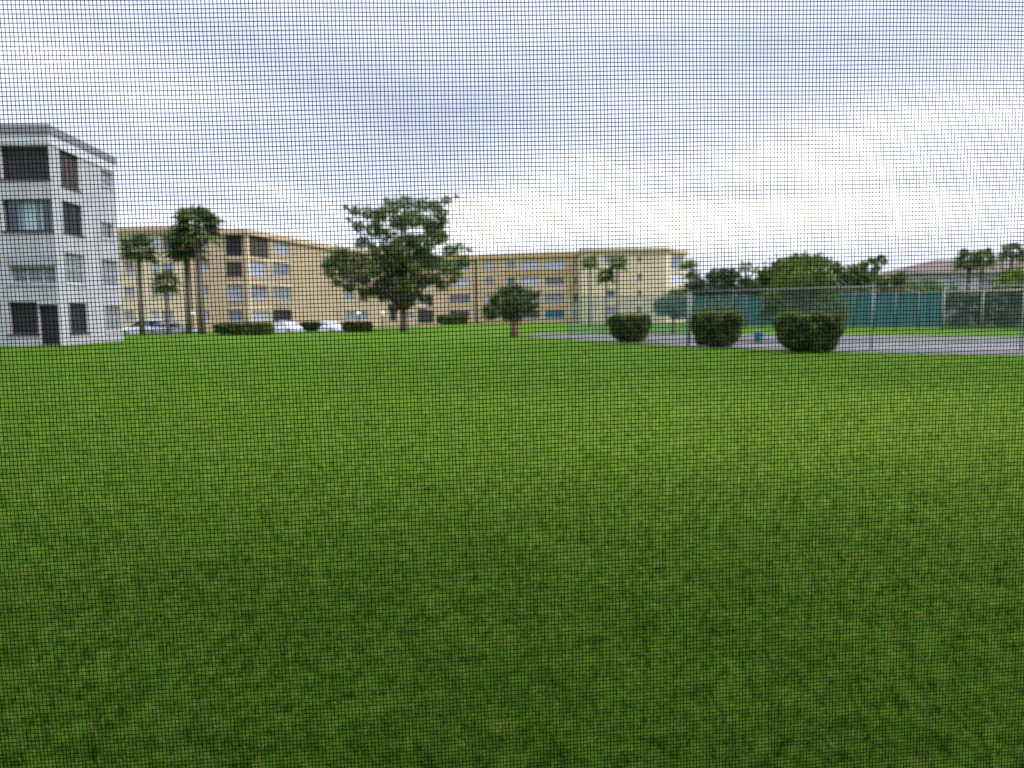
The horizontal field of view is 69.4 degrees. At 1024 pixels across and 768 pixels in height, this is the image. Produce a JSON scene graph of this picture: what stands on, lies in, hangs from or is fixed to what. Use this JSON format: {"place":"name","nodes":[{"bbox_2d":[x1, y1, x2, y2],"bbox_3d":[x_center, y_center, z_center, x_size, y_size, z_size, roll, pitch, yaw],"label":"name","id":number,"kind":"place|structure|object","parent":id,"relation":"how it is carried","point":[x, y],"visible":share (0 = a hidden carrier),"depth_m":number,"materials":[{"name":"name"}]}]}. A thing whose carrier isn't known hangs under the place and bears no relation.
{"place":"outdoors","nodes":[
{"label":"outdoors","id":0,"kind":"place"},
{"bbox_2d":[0,319,1023,767],"bbox_3d":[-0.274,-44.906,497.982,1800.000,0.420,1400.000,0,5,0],"label":"lawn","id":1,"kind":"structure","parent":0,"point":[440,333],"depth_m":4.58,"materials":[{"name":"green plant"}]},
{"bbox_2d":[0,123,123,345],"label":"apartment block","id":2,"kind":"structure","parent":1,"relation":"on","point":[64,245],"depth_m":40.97,"materials":[{"name":"white paint"}]},
{"bbox_2d":[7,302,37,335],"bbox_3d":[-26.874,-3.599,40.790,1.748,1.839,0.411,0,5,0],"label":"window","id":3,"kind":"structure","parent":2,"relation":"in","point":[32,324],"depth_m":40.96,"materials":[{"name":"black glass"}]},
{"bbox_2d":[0,147,50,179],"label":"window","id":4,"kind":"structure","parent":2,"relation":"in","point":[16,153],"depth_m":40.19,"materials":[{"name":"black glass"}]},
{"bbox_2d":[2,200,54,232],"bbox_3d":[-26.325,-9.143,40.285,2.835,1.795,0.439,0,5,0],"label":"window","id":5,"kind":"structure","parent":2,"relation":"in","point":[42,208],"depth_m":40.44,"materials":[{"name":"grey glass"}]},
{"bbox_2d":[8,266,57,284],"bbox_3d":[-26.216,-5.945,40.587,2.656,1.012,0.434,0,5,0],"label":"window","id":6,"kind":"structure","parent":2,"relation":"in","point":[34,267],"depth_m":40.75,"materials":[{"name":"grey glass"}]},
{"bbox_2d":[40,305,61,345],"bbox_3d":[-25.510,-3.237,40.859,1.278,2.282,0.400,0,5,0],"label":"door","id":7,"kind":"structure","parent":2,"relation":"in","point":[42,306],"depth_m":41.03,"materials":[{"name":"brown metal"}]},
{"bbox_2d":[59,150,81,192],"bbox_3d":[-25.230,-12.189,42.134,0.479,2.216,2.371,0,5,0],"label":"window","id":8,"kind":"structure","parent":2,"relation":"in","point":[70,170],"depth_m":42.32,"materials":[{"name":"brown glass"}]},
{"bbox_2d":[62,201,85,236],"bbox_3d":[-25.216,-9.445,42.420,0.493,1.828,2.514,0,5,0],"label":"window","id":9,"kind":"structure","parent":2,"relation":"in","point":[65,204],"depth_m":42.59,"materials":[{"name":"black glass"}]},
{"bbox_2d":[65,253,84,284],"bbox_3d":[-25.194,-6.592,42.642,0.494,1.803,2.524,0,5,0],"label":"window","id":10,"kind":"structure","parent":2,"relation":"in","point":[66,257],"depth_m":42.83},
{"bbox_2d":[69,303,90,334],"bbox_3d":[-25.182,-3.794,42.960,0.477,1.812,2.352,0,5,0],"label":"window","id":11,"kind":"structure","parent":2,"relation":"in","point":[83,321],"depth_m":43.14,"materials":[{"name":"black glass"}]},
{"bbox_2d":[101,171,113,190],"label":"window","id":12,"kind":"structure","parent":2,"relation":"in","point":[103,173],"depth_m":47.08,"materials":[{"name":"grey glass"}]},
{"bbox_2d":[101,222,115,240],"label":"window","id":13,"kind":"structure","parent":2,"relation":"in","point":[102,225],"depth_m":47.09,"materials":[{"name":"grey glass"}]},
{"bbox_2d":[102,259,116,287],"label":"window","id":14,"kind":"structure","parent":2,"relation":"in","point":[106,265],"depth_m":47.42,"materials":[{"name":"grey glass"}]},
{"bbox_2d":[105,305,123,333],"bbox_3d":[-25.651,-4.155,47.565,0.495,1.759,2.531,0,5,0],"label":"window","id":15,"kind":"structure","parent":2,"relation":"in","point":[110,330],"depth_m":47.76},
{"bbox_2d":[118,232,161,334],"bbox_3d":[-32.161,-8.706,63.934,4.199,9.093,4.149,0,5,0],"label":"palm tree","id":16,"kind":"object","parent":1,"relation":"on","point":[137,263],"visible":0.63,"depth_m":63.65,"materials":[{"name":"green plant"}]},
{"bbox_2d":[118,227,207,327],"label":"apartment block","id":17,"kind":"structure","parent":1,"relation":"on","point":[145,277],"depth_m":90.77,"materials":[{"name":"beige paint"}]},
{"bbox_2d":[123,262,134,273],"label":"window","id":18,"kind":"structure","parent":17,"relation":"in","point":[125,268],"depth_m":91.07,"materials":[{"name":"grey glass"}]},
{"bbox_2d":[124,287,134,296],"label":"window","id":19,"kind":"structure","parent":17,"relation":"in","point":[131,288],"depth_m":91.36,"materials":[{"name":"grey glass"}]},
{"bbox_2d":[124,310,134,320],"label":"window","id":20,"kind":"structure","parent":17,"relation":"in","point":[125,311],"depth_m":91.63,"materials":[{"name":"grey glass"}]},
{"bbox_2d":[150,262,158,273],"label":"window","id":21,"kind":"structure","parent":17,"relation":"in","point":[153,268],"depth_m":90.64,"materials":[{"name":"grey glass"}]},
{"bbox_2d":[151,310,157,319],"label":"window","id":22,"kind":"structure","parent":17,"relation":"in","point":[156,314],"depth_m":91.21,"materials":[{"name":"grey glass"}]},
{"bbox_2d":[161,262,173,273],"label":"window","id":23,"kind":"structure","parent":17,"relation":"in","point":[164,267],"depth_m":90.45,"materials":[{"name":"grey glass"}]},
{"bbox_2d":[163,310,173,320],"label":"window","id":24,"kind":"structure","parent":17,"relation":"in","point":[171,311],"depth_m":91.01,"materials":[{"name":"grey glass"}]},
{"bbox_2d":[156,235,210,333],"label":"palm tree","id":25,"kind":"object","parent":1,"relation":"on","point":[179,249],"visible":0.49,"depth_m":66.67,"materials":[{"name":"green plant"}]},
{"bbox_2d":[162,203,228,333],"bbox_3d":[-27.415,-10.017,64.296,5.972,11.583,5.466,0,5,0],"label":"palm tree","id":26,"kind":"object","parent":1,"relation":"on","point":[199,241],"visible":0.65,"depth_m":63.73,"materials":[{"name":"green plant"}]},
{"bbox_2d":[212,322,275,334],"bbox_3d":[-22.336,-4.631,61.777,5.204,1.229,1.925,0,5,0],"label":"hedge","id":27,"kind":"object","parent":1,"relation":"on","point":[240,331],"visible":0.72,"depth_m":61.06,"materials":[{"name":"green plant"}]},
{"bbox_2d":[189,229,337,331],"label":"apartment block","id":28,"kind":"structure","parent":1,"relation":"on","point":[273,290],"depth_m":96.86,"materials":[{"name":"beige paint"}]},
{"bbox_2d":[203,286,209,296],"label":"window","id":29,"kind":"structure","parent":28,"relation":"in","point":[204,287],"depth_m":92.22,"materials":[{"name":"grey glass"}]},
{"bbox_2d":[226,235,242,255],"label":"window","id":30,"kind":"structure","parent":28,"relation":"in","point":[232,239],"depth_m":92.96,"materials":[{"name":"black glass"}]},
{"bbox_2d":[226,262,242,275],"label":"window","id":31,"kind":"structure","parent":28,"relation":"in","point":[230,265],"depth_m":93.23,"materials":[{"name":"black glass"}]},
{"bbox_2d":[227,285,242,299],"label":"window","id":32,"kind":"structure","parent":28,"relation":"in","point":[231,286],"depth_m":93.51,"materials":[{"name":"grey glass"}]},
{"bbox_2d":[228,311,242,321],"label":"window","id":33,"kind":"structure","parent":28,"relation":"in","point":[229,312],"depth_m":93.81,"materials":[{"name":"grey glass"}]},
{"bbox_2d":[249,261,266,276],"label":"window","id":34,"kind":"structure","parent":28,"relation":"in","point":[253,263],"depth_m":95.67,"materials":[{"name":"grey glass"}]},
{"bbox_2d":[248,235,269,257],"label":"window","id":35,"kind":"structure","parent":28,"relation":"in","point":[252,239],"depth_m":95.84,"materials":[{"name":"brown glass"}]},
{"bbox_2d":[250,285,267,299],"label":"window","id":36,"kind":"structure","parent":28,"relation":"in","point":[265,287],"depth_m":95.97,"materials":[{"name":"grey glass"}]},
{"bbox_2d":[251,311,270,320],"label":"window","id":37,"kind":"structure","parent":28,"relation":"in","point":[252,312],"depth_m":96.26,"materials":[{"name":"grey glass"}]},
{"bbox_2d":[273,242,288,255],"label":"window","id":38,"kind":"structure","parent":28,"relation":"in","point":[275,243],"depth_m":100.96,"materials":[{"name":"grey glass"}]},
{"bbox_2d":[273,263,289,276],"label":"window","id":39,"kind":"structure","parent":28,"relation":"in","point":[275,269],"depth_m":101.06,"materials":[{"name":"grey glass"}]},
{"bbox_2d":[273,286,290,299],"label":"window","id":40,"kind":"structure","parent":28,"relation":"in","point":[275,290],"depth_m":101.38,"materials":[{"name":"grey glass"}]},
{"bbox_2d":[273,307,291,320],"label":"window","id":41,"kind":"structure","parent":28,"relation":"in","point":[277,313],"depth_m":101.58,"materials":[{"name":"glass"}]},
{"bbox_2d":[300,321,321,331],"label":"shrub","id":42,"kind":"object","parent":1,"relation":"on","point":[313,326],"visible":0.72,"depth_m":74.59,"materials":[{"name":"green plant"}]},
{"bbox_2d":[340,321,372,331],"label":"hedge","id":43,"kind":"object","parent":1,"relation":"on","point":[362,326],"visible":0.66,"depth_m":70.69,"materials":[{"name":"green plant"}]},
{"bbox_2d":[336,247,449,326],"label":"apartment block","id":44,"kind":"structure","parent":1,"relation":"on","point":[436,298],"depth_m":126.44,"materials":[{"name":"beige paint"}]},
{"bbox_2d":[345,288,354,300],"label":"window","id":45,"kind":"structure","parent":44,"relation":"in","point":[348,288],"depth_m":120.07,"materials":[{"name":"grey glass"}]},
{"bbox_2d":[345,311,368,319],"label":"window","id":46,"kind":"structure","parent":44,"relation":"in","point":[350,312],"depth_m":121.07,"materials":[{"name":"grey glass"}]},
{"bbox_2d":[390,311,395,320],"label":"window","id":47,"kind":"structure","parent":44,"relation":"in","point":[391,315],"depth_m":127.76,"materials":[{"name":"black glass"}]},
{"bbox_2d":[417,309,425,322],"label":"door","id":48,"kind":"structure","parent":44,"relation":"in","point":[420,310],"depth_m":132.43,"materials":[{"name":"brown metal"}]},
{"bbox_2d":[427,310,433,322],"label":"door","id":49,"kind":"structure","parent":44,"relation":"in","point":[429,317],"depth_m":133.75,"materials":[{"name":"brown metal"}]},
{"bbox_2d":[318,193,474,331],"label":"broad tree","id":50,"kind":"object","parent":1,"relation":"on","point":[398,261],"visible":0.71,"depth_m":68.97,"materials":[{"name":"green plant"}]},
{"bbox_2d":[436,314,468,324],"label":"hedge","id":51,"kind":"object","parent":1,"relation":"on","point":[453,317],"visible":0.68,"depth_m":116.85,"materials":[{"name":"green plant"}]},
{"bbox_2d":[442,251,577,322],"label":"apartment block","id":52,"kind":"structure","parent":1,"relation":"on","point":[502,282],"depth_m":138.23,"materials":[{"name":"beige paint"}]},
{"bbox_2d":[450,310,468,316],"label":"window","id":53,"kind":"structure","parent":52,"relation":"in","point":[452,312],"depth_m":142.20,"materials":[{"name":"grey glass"}]},
{"bbox_2d":[451,278,468,286],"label":"window","id":54,"kind":"structure","parent":52,"relation":"in","point":[467,279],"depth_m":141.61,"materials":[{"name":"grey glass"}]},
{"bbox_2d":[450,294,469,302],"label":"window","id":55,"kind":"structure","parent":52,"relation":"in","point":[459,300],"depth_m":141.92,"materials":[{"name":"grey glass"}]},
{"bbox_2d":[485,294,490,302],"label":"window","id":56,"kind":"structure","parent":52,"relation":"in","point":[486,295],"depth_m":141.06,"materials":[{"name":"grey glass"}]},
{"bbox_2d":[485,261,492,268],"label":"window","id":57,"kind":"structure","parent":52,"relation":"in","point":[486,262],"depth_m":140.37,"materials":[{"name":"grey glass"}]},
{"bbox_2d":[507,261,514,268],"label":"window","id":58,"kind":"structure","parent":52,"relation":"in","point":[510,265],"depth_m":138.96,"materials":[{"name":"grey glass"}]},
{"bbox_2d":[520,261,539,269],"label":"window","id":59,"kind":"structure","parent":52,"relation":"in","point":[525,264],"depth_m":137.79,"materials":[{"name":"grey glass"}]},
{"bbox_2d":[521,277,539,284],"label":"window","id":60,"kind":"structure","parent":52,"relation":"in","point":[537,281],"depth_m":137.99,"materials":[{"name":"grey glass"}]},
{"bbox_2d":[521,310,540,318],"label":"window","id":61,"kind":"structure","parent":52,"relation":"in","point":[535,310],"depth_m":138.52,"materials":[{"name":"teal glass"}]},
{"bbox_2d":[545,310,562,318],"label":"window","id":62,"kind":"structure","parent":52,"relation":"in","point":[552,313],"depth_m":137.22,"materials":[{"name":"teal glass"}]},
{"bbox_2d":[545,261,563,269],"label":"window","id":63,"kind":"structure","parent":52,"relation":"in","point":[551,264],"depth_m":136.37,"materials":[{"name":"grey glass"}]},
{"bbox_2d":[545,277,563,284],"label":"window","id":64,"kind":"structure","parent":52,"relation":"in","point":[556,279],"depth_m":136.47,"materials":[{"name":"grey glass"}]},
{"bbox_2d":[546,295,562,302],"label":"window","id":65,"kind":"structure","parent":52,"relation":"in","point":[547,296],"depth_m":136.92,"materials":[{"name":"grey glass"}]},
{"bbox_2d":[479,281,542,336],"bbox_3d":[-0.071,-5.107,51.176,4.522,3.954,2.230,0,5,0],"label":"tree","id":66,"kind":"object","parent":1,"relation":"on","point":[505,293],"visible":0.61,"depth_m":50.95,"materials":[{"name":"green plant"}]},
{"bbox_2d":[578,254,599,326],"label":"palm tree","id":67,"kind":"object","parent":1,"relation":"on","point":[590,264],"visible":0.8,"depth_m":87.12,"materials":[{"name":"green plant"}]},
{"bbox_2d":[594,268,615,326],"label":"palm tree","id":68,"kind":"object","parent":1,"relation":"on","point":[602,278],"visible":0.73,"depth_m":89.15,"materials":[{"name":"green plant"}]},
{"bbox_2d":[607,253,629,312],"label":"palm tree","id":69,"kind":"object","parent":1,"relation":"on","point":[622,256],"visible":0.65,"depth_m":87.98,"materials":[{"name":"green plant"}]},
{"bbox_2d":[607,313,650,342],"bbox_3d":[6.453,-3.064,40.574,2.362,1.697,2.184,2,6,20],"label":"clipped shrub","id":70,"kind":"object","parent":1,"relation":"on","point":[624,333],"visible":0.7,"depth_m":39.87,"materials":[{"name":"green plant"}]},
{"bbox_2d":[569,292,691,345],"bbox_3d":[6.626,-3.403,38.556,6.872,2.699,5.877,0,5,0],"label":"fence","id":71,"kind":"object","parent":1,"relation":"on","point":[689,340],"visible":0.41,"depth_m":41.31,"materials":[{"name":"grey metal"}]},
{"bbox_2d":[577,247,688,322],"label":"apartment block","id":72,"kind":"structure","parent":1,"relation":"on","point":[660,263],"depth_m":128.13,"materials":[{"name":"beige paint"}]},
{"bbox_2d":[604,290,614,297],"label":"window","id":73,"kind":"structure","parent":72,"relation":"in","point":[607,290],"depth_m":128.66,"materials":[{"name":"teal glass"}]},
{"bbox_2d":[604,307,614,314],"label":"window","id":74,"kind":"structure","parent":72,"relation":"in","point":[612,309],"depth_m":128.94,"materials":[{"name":"glass"}]},
{"bbox_2d":[670,255,682,269],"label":"window","id":75,"kind":"structure","parent":72,"relation":"in","point":[677,260],"depth_m":130.14,"materials":[{"name":"grey glass"}]},
{"bbox_2d":[670,272,683,284],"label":"window","id":76,"kind":"structure","parent":72,"relation":"in","point":[677,276],"depth_m":130.52,"materials":[{"name":"grey glass"}]},
{"bbox_2d":[652,288,695,333],"bbox_3d":[12.620,-5.737,57.694,3.716,3.810,3.530,0,5,0],"label":"tree","id":77,"kind":"object","parent":1,"relation":"on","point":[676,306],"visible":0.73,"depth_m":56.98,"materials":[{"name":"green plant"}]},
{"bbox_2d":[678,258,701,321],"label":"palm tree","id":78,"kind":"object","parent":1,"relation":"on","point":[690,264],"visible":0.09,"depth_m":117.50,"materials":[{"name":"green plant"}]},
{"bbox_2d":[683,263,741,300],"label":"dense tree","id":79,"kind":"object","parent":1,"relation":"on","point":[727,281],"visible":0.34,"depth_m":98.86,"materials":[{"name":"green plant"}]},
{"bbox_2d":[690,310,745,347],"bbox_3d":[9.413,-2.502,33.865,2.505,1.795,2.266,2,6,20],"label":"clipped shrub","id":80,"kind":"object","parent":1,"relation":"on","point":[707,329],"visible":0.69,"depth_m":33.11,"materials":[{"name":"green plant"}]},
{"bbox_2d":[697,299,740,313],"bbox_3d":[12.783,-4.013,45.862,2.834,2.583,1.662,0,5,0],"label":"bushy tree","id":81,"kind":"object","parent":1,"relation":"on","point":[719,307],"visible":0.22,"depth_m":45.64,"materials":[{"name":"green plant"}]},
{"bbox_2d":[737,260,753,276],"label":"palm tree","id":82,"kind":"object","parent":1,"relation":"on","point":[743,268],"visible":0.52,"depth_m":110.60,"materials":[{"name":"green plant"}]},
{"bbox_2d":[733,273,764,295],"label":"dense tree","id":83,"kind":"object","parent":1,"relation":"on","point":[744,292],"visible":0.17,"depth_m":96.38,"materials":[{"name":"green plant"}]},
{"bbox_2d":[750,250,853,293],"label":"dense tree","id":84,"kind":"object","parent":1,"relation":"on","point":[773,267],"visible":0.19,"depth_m":90.77,"materials":[{"name":"green plant"}]},
{"bbox_2d":[755,254,854,324],"bbox_3d":[15.820,-4.646,40.132,5.544,4.880,3.892,-4,6,-32],"label":"bushy tree","id":85,"kind":"object","parent":1,"relation":"on","point":[799,281],"visible":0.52,"depth_m":39.51,"materials":[{"name":"green plant"}]},
{"bbox_2d":[773,310,845,352],"bbox_3d":[11.647,-2.038,29.104,2.760,1.738,2.231,2,6,20],"label":"clipped shrub","id":86,"kind":"object","parent":1,"relation":"on","point":[822,317],"visible":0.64,"depth_m":28.34,"materials":[{"name":"green plant"}]},
{"bbox_2d":[694,290,942,329],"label":"windscreen fence","id":87,"kind":"object","parent":1,"relation":"on","point":[753,301],"visible":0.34,"depth_m":66.64,"materials":[{"name":"teal fabric"}]},
{"bbox_2d":[687,284,1023,350],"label":"chain link fence","id":88,"kind":"object","parent":1,"relation":"on","point":[872,301],"visible":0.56,"depth_m":30.70,"materials":[{"name":"grey metal"}]},
{"bbox_2d":[841,254,887,292],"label":"dense tree","id":89,"kind":"object","parent":1,"relation":"on","point":[870,282],"visible":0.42,"depth_m":86.79,"materials":[{"name":"green plant"}]},
{"bbox_2d":[875,272,915,291],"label":"dense tree","id":90,"kind":"object","parent":1,"relation":"on","point":[892,289],"visible":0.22,"depth_m":89.18,"materials":[{"name":"green plant"}]},
{"bbox_2d":[906,279,957,290],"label":"bush row","id":91,"kind":"object","parent":1,"relation":"on","point":[911,283],"visible":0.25,"depth_m":81.39,"materials":[{"name":"green plant"}]},
{"bbox_2d":[949,248,988,288],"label":"palm tree","id":92,"kind":"object","parent":1,"relation":"on","point":[964,262],"visible":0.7,"depth_m":84.63,"materials":[{"name":"green plant"}]},
{"bbox_2d":[942,289,1023,330],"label":"fence","id":93,"kind":"object","parent":1,"relation":"on","point":[1000,297],"visible":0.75,"depth_m":61.34,"materials":[{"name":"green fabric"}]},
{"bbox_2d":[966,246,1001,289],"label":"palm tree","id":94,"kind":"object","parent":1,"relation":"on","point":[981,275],"visible":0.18,"depth_m":88.63,"materials":[{"name":"green plant"}]},
{"bbox_2d":[997,253,1007,273],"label":"palm tree","id":95,"kind":"object","parent":1,"relation":"on","point":[1001,261],"visible":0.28,"depth_m":97.95,"materials":[{"name":"green plant"}]},
{"bbox_2d":[984,265,1023,289],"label":"dense tree","id":96,"kind":"object","parent":1,"relation":"on","point":[1016,273],"visible":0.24,"depth_m":78.86,"materials":[{"name":"green plant"}]},
{"bbox_2d":[995,242,1023,286],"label":"palm tree","id":97,"kind":"object","parent":1,"relation":"on","point":[1006,245],"visible":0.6,"depth_m":91.81,"materials":[{"name":"green plant"}]},
{"bbox_2d":[0,0,1023,286],"label":"sky","id":98,"kind":"structure","parent":0,"point":[723,191],"materials":[{"name":"white"}]},
{"bbox_2d":[529,333,1023,355],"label":"court pavement","id":99,"kind":"structure","parent":0,"point":[863,340],"depth_m":38.49,"materials":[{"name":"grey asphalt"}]},
{"bbox_2d":[753,332,764,342],"bbox_3d":[12.921,-2.476,38.731,0.560,0.620,0.546,0,5,0],"label":"waste bin","id":100,"kind":"object","parent":99,"relation":"on","point":[755,335],"visible":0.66,"depth_m":38.56,"materials":[{"name":"teal paint"}]},
{"bbox_2d":[564,335,1020,339],"bbox_3d":[16.005,-3.048,48.005,28.332,0.001,2.791,2,6,26],"label":"kerb line","id":101,"kind":"object","parent":99,"relation":"on","point":[841,337],"visible":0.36,"depth_m":45.84,"materials":[{"name":"concrete"}]},
{"bbox_2d":[873,259,1023,291],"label":"house","id":102,"kind":"structure","parent":0,"point":[929,266],"depth_m":104.93,"materials":[{"name":"tile"}]},
{"bbox_2d":[919,277,931,288],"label":"window","id":103,"kind":"structure","parent":102,"relation":"in","point":[921,279],"depth_m":104.77,"materials":[{"name":"grey glass"}]},
{"bbox_2d":[951,277,962,288],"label":"window","id":104,"kind":"structure","parent":102,"relation":"in","point":[953,279],"depth_m":104.80,"materials":[{"name":"grey glass"}]},
{"bbox_2d":[983,277,993,288],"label":"window","id":105,"kind":"structure","parent":102,"relation":"in","point":[984,281],"depth_m":104.80,"materials":[{"name":"grey glass"}]},
{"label":"facade","id":106,"kind":"structure","parent":0,"visible":0},
{"bbox_2d":[0,0,1023,767],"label":"insect screen","id":107,"kind":"object","parent":106,"relation":"attached to","point":[528,336],"visible":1,"depth_m":0.29,"materials":[{"name":"black plastic"}]},
{"label":"car park","id":108,"kind":"structure","parent":0,"visible":0},
{"bbox_2d":[123,320,165,334],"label":"parked car","id":109,"kind":"object","parent":108,"relation":"on","point":[134,328],"visible":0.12,"depth_m":70.22,"materials":[{"name":"white metal"}]},
{"bbox_2d":[148,269,182,332],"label":"palm tree","id":110,"kind":"object","parent":108,"relation":"on","point":[169,289],"visible":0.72,"depth_m":68.76,"materials":[{"name":"green plant"}]},
{"bbox_2d":[145,322,197,333],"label":"parked car","id":111,"kind":"object","parent":108,"relation":"on","point":[172,327],"visible":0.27,"depth_m":69.58,"materials":[{"name":"silver metal"}]},
{"bbox_2d":[271,321,305,331],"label":"parked car","id":112,"kind":"object","parent":108,"relation":"on","point":[290,326],"visible":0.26,"depth_m":77.88,"materials":[{"name":"white metal"}]},
{"bbox_2d":[318,321,343,330],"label":"parked car","id":113,"kind":"object","parent":108,"relation":"on","point":[333,327],"visible":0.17,"depth_m":77.83,"materials":[{"name":"white metal"}]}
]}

